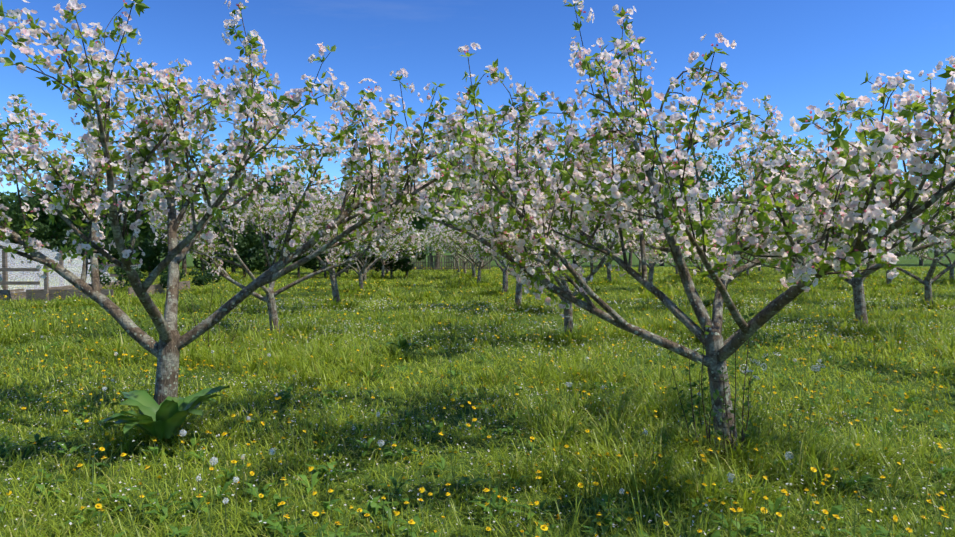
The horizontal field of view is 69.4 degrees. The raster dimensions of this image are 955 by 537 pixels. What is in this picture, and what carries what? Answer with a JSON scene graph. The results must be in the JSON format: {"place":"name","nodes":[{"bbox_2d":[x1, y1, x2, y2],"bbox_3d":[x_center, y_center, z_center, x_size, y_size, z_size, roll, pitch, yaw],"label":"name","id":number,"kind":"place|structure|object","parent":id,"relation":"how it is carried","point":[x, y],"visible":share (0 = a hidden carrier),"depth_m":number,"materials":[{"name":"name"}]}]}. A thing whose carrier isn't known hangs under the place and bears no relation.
{"place":"outdoors","nodes":[
{"label":"outdoors","id":0,"kind":"place"},
{"bbox_2d":[0,253,954,536],"bbox_3d":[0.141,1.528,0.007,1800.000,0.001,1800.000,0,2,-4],"label":"ground","id":1,"kind":"structure","parent":0,"point":[902,261],"depth_m":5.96,"materials":[{"name":"green plant"}]},
{"bbox_2d":[0,242,189,300],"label":"greenhouse","id":2,"kind":"object","parent":1,"relation":"on","point":[41,292],"visible":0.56,"depth_m":21.72,"materials":[{"name":"white wood"}]},
{"bbox_2d":[98,264,221,289],"bbox_3d":[-15.557,0.127,24.259,12.488,1.256,5.269,0,2,-4],"label":"hedge","id":3,"kind":"object","parent":1,"relation":"on","point":[200,279],"visible":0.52,"depth_m":24.94,"materials":[{"name":"green plant"}]},
{"bbox_2d":[99,385,229,438],"bbox_3d":[-2.388,1.103,5.299,0.908,0.386,0.935,-1,2,-28],"label":"dock plant","id":4,"kind":"object","parent":1,"relation":"on","point":[166,417],"visible":1,"depth_m":5.23,"materials":[{"name":"green plant"}]},
{"bbox_2d":[0,154,387,274],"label":"hedgerow trees","id":5,"kind":"object","parent":1,"relation":"on","point":[13,212],"visible":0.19,"depth_m":41.49,"materials":[{"name":"green plant"}]},
{"bbox_2d":[0,216,427,279],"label":"trees","id":6,"kind":"object","parent":1,"relation":"on","point":[153,252],"visible":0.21,"depth_m":36.53,"materials":[{"name":"green plant"}]},
{"bbox_2d":[180,266,249,348],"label":"suckers","id":7,"kind":"object","parent":1,"relation":"on","point":[194,320],"visible":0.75,"depth_m":10.71,"materials":[{"name":"green plant"}]},
{"bbox_2d":[0,0,553,436],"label":"apple tree","id":8,"kind":"object","parent":1,"relation":"on","point":[172,143],"visible":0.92,"depth_m":4.99,"materials":[{"name":"white plant"}]},
{"bbox_2d":[133,144,433,333],"bbox_3d":[-3.662,-0.376,12.182,4.507,3.356,3.922,-1,2,-41],"label":"apple tree","id":9,"kind":"object","parent":1,"relation":"on","point":[198,247],"visible":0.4,"depth_m":11.99,"materials":[{"name":"white plant"}]},
{"bbox_2d":[221,173,424,303],"bbox_3d":[-4.557,-0.645,18.104,5.497,3.593,4.547,1,2,43],"label":"apple tree","id":10,"kind":"object","parent":1,"relation":"on","point":[333,280],"visible":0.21,"depth_m":17.38,"materials":[{"name":"white plant"}]},
{"bbox_2d":[293,215,419,290],"bbox_3d":[-4.187,-0.556,24.137,4.324,3.075,4.867,0,2,-4],"label":"apple tree","id":11,"kind":"object","parent":1,"relation":"on","point":[388,245],"visible":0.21,"depth_m":24.27,"materials":[{"name":"white plant"}]},
{"bbox_2d":[354,225,405,281],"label":"apple tree","id":12,"kind":"object","parent":1,"relation":"on","point":[367,268],"visible":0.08,"depth_m":30.52,"materials":[{"name":"white plant"}]},
{"bbox_2d":[364,218,428,278],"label":"apple tree","id":13,"kind":"object","parent":1,"relation":"on","point":[416,251],"visible":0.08,"depth_m":35.88,"materials":[{"name":"white plant"}]},
{"bbox_2d":[384,339,421,350],"bbox_3d":[-1.108,1.103,10.027,0.535,0.216,0.503,1,2,30],"label":"dock plant","id":14,"kind":"object","parent":1,"relation":"on","point":[400,342],"visible":0.96,"depth_m":9.96,"materials":[{"name":"green plant"}]},
{"bbox_2d":[344,255,490,270],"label":"pallet fence","id":15,"kind":"object","parent":1,"relation":"on","point":[435,262],"visible":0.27,"depth_m":53.16,"materials":[{"name":"grey wood"}]},
{"bbox_2d":[421,221,469,271],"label":"apple tree","id":16,"kind":"object","parent":1,"relation":"on","point":[456,259],"visible":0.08,"depth_m":46.31,"materials":[{"name":"white plant"}]},
{"bbox_2d":[428,239,462,269],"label":"apple tree","id":17,"kind":"object","parent":1,"relation":"on","point":[440,252],"visible":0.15,"depth_m":52.64,"materials":[{"name":"white plant"}]},
{"bbox_2d":[424,225,486,274],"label":"apple tree","id":18,"kind":"object","parent":1,"relation":"on","point":[464,261],"visible":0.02,"depth_m":40.89,"materials":[{"name":"white plant"}]},
{"bbox_2d":[424,219,508,276],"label":"apple tree","id":19,"kind":"object","parent":1,"relation":"on","point":[457,253],"visible":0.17,"depth_m":34.51,"materials":[{"name":"white plant"}]},
{"bbox_2d":[432,201,507,282],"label":"apple tree","id":20,"kind":"object","parent":1,"relation":"on","point":[440,234],"visible":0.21,"depth_m":28.73,"materials":[{"name":"white plant"}]},
{"bbox_2d":[0,283,954,536],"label":"dandelions","id":21,"kind":"object","parent":1,"relation":"on","point":[373,505],"visible":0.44,"depth_m":4.37,"materials":[{"name":"green plant"}]},
{"bbox_2d":[0,296,954,536],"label":"fallen petals","id":22,"kind":"object","parent":1,"relation":"on","point":[70,523],"visible":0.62,"depth_m":6.18,"materials":[{"name":"plant"}]},
{"bbox_2d":[0,265,954,536],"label":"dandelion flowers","id":23,"kind":"object","parent":1,"relation":"on","point":[538,477],"visible":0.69,"depth_m":6.68,"materials":[{"name":"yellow petal"}]},
{"bbox_2d":[48,150,951,267],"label":"hedgerow trees","id":24,"kind":"object","parent":1,"relation":"on","point":[419,224],"visible":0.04,"depth_m":63.67,"materials":[{"name":"green plant"}]},
{"bbox_2d":[447,187,588,293],"bbox_3d":[1.564,-1.026,23.283,5.276,4.059,4.329,0,2,-4],"label":"apple tree","id":25,"kind":"object","parent":1,"relation":"on","point":[505,278],"visible":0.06,"depth_m":23.62,"materials":[{"name":"white plant"}]},
{"bbox_2d":[428,169,621,311],"bbox_3d":[1.544,-0.591,17.304,4.536,3.511,3.956,1,2,30],"label":"apple tree","id":26,"kind":"object","parent":1,"relation":"on","point":[518,295],"visible":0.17,"depth_m":17.15,"materials":[{"name":"white plant"}]},
{"bbox_2d":[448,107,706,336],"bbox_3d":[1.222,-0.603,11.482,3.651,3.841,4.692,-1,2,-22],"label":"apple tree","id":27,"kind":"object","parent":1,"relation":"on","point":[563,285],"visible":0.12,"depth_m":11.35,"materials":[{"name":"white plant"}]},
{"bbox_2d":[553,227,605,269],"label":"apple tree","id":28,"kind":"object","parent":1,"relation":"on","point":[582,262],"visible":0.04,"depth_m":36.51,"materials":[{"name":"white plant"}]},
{"bbox_2d":[557,212,657,280],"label":"apple tree","id":29,"kind":"object","parent":1,"relation":"on","point":[608,270],"visible":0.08,"depth_m":30.99,"materials":[{"name":"white plant"}]},
{"bbox_2d":[599,229,638,270],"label":"apple tree","id":30,"kind":"object","parent":1,"relation":"on","point":[620,248],"visible":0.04,"depth_m":48.72,"materials":[{"name":"white plant"}]},
{"bbox_2d":[611,226,661,273],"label":"apple tree","id":31,"kind":"object","parent":1,"relation":"on","point":[639,269],"depth_m":42.62,"materials":[{"name":"grey plant"}]},
{"bbox_2d":[377,0,954,458],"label":"apple tree","id":32,"kind":"object","parent":1,"relation":"on","point":[863,218],"visible":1,"depth_m":4.61,"materials":[{"name":"white plant"}]},
{"bbox_2d":[601,187,732,283],"bbox_3d":[6.264,-1.048,25.276,5.081,4.009,4.771,0,2,-16],"label":"apple tree","id":33,"kind":"object","parent":1,"relation":"on","point":[650,266],"visible":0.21,"depth_m":24.47,"materials":[{"name":"white plant"}]},
{"bbox_2d":[526,300,824,447],"bbox_3d":[1.760,0.954,8.273,1.488,0.718,6.347,0,2,-4],"label":"cow parsley","id":34,"kind":"object","parent":1,"relation":"on","point":[765,368],"visible":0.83,"depth_m":5.69,"materials":[{"name":"green plant"}]},
{"bbox_2d":[645,235,709,273],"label":"apple tree","id":35,"kind":"object","parent":1,"relation":"on","point":[688,262],"visible":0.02,"depth_m":36.73,"materials":[{"name":"white plant"}]},
{"bbox_2d":[663,307,758,467],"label":"suckers","id":36,"kind":"object","parent":1,"relation":"on","point":[708,408],"visible":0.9,"depth_m":4.91,"materials":[{"name":"green plant"}]},
{"bbox_2d":[635,204,787,304],"bbox_3d":[6.235,-0.420,18.738,3.981,3.086,4.087,0,2,-4],"label":"apple tree","id":37,"kind":"object","parent":1,"relation":"on","point":[707,234],"visible":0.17,"depth_m":18.78,"materials":[{"name":"white plant"}]},
{"bbox_2d":[681,223,773,280],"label":"apple tree","id":38,"kind":"object","parent":1,"relation":"on","point":[718,248],"visible":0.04,"depth_m":30.04,"materials":[{"name":"white plant"}]},
{"bbox_2d":[715,222,788,275],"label":"apple tree","id":39,"kind":"object","parent":1,"relation":"on","point":[747,272],"depth_m":39.96,"materials":[{"name":"white plant"}]},
{"bbox_2d":[708,198,839,267],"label":"apple tree","id":40,"kind":"object","parent":1,"relation":"on","point":[726,207],"depth_m":24.34,"materials":[{"name":"white plant"}]},
{"bbox_2d":[768,225,822,263],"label":"apple tree","id":41,"kind":"object","parent":1,"relation":"on","point":[803,248],"depth_m":34.19,"materials":[{"name":"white plant"}]},
{"bbox_2d":[787,236,821,262],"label":"apple tree","id":42,"kind":"object","parent":1,"relation":"on","point":[796,259],"depth_m":44.24,"materials":[{"name":"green plant"}]},
{"bbox_2d":[744,122,954,329],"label":"apple tree","id":43,"kind":"object","parent":1,"relation":"on","point":[858,296],"visible":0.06,"depth_m":12.68,"materials":[{"name":"white plant"}]},
{"bbox_2d":[834,189,954,306],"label":"apple tree","id":44,"kind":"object","parent":1,"relation":"on","point":[927,281],"visible":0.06,"depth_m":18.07,"materials":[{"name":"white plant"}]},
{"bbox_2d":[872,214,933,284],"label":"apple tree","id":45,"kind":"object","parent":1,"relation":"on","point":[888,281],"depth_m":27.97,"materials":[{"name":"plant"}]},
{"bbox_2d":[888,232,954,280],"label":"apple tree","id":46,"kind":"object","parent":1,"relation":"on","point":[917,253],"visible":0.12,"depth_m":31.66,"materials":[{"name":"white plant"}]},
{"bbox_2d":[0,0,954,215],"label":"sky","id":47,"kind":"structure","parent":0,"point":[798,53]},
{"bbox_2d":[26,208,953,252],"bbox_3d":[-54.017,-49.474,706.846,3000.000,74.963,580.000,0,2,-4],"label":"hill","id":48,"kind":"structure","parent":0,"point":[444,251],"depth_m":448.70,"materials":[{"name":"green plant"}]}
]}

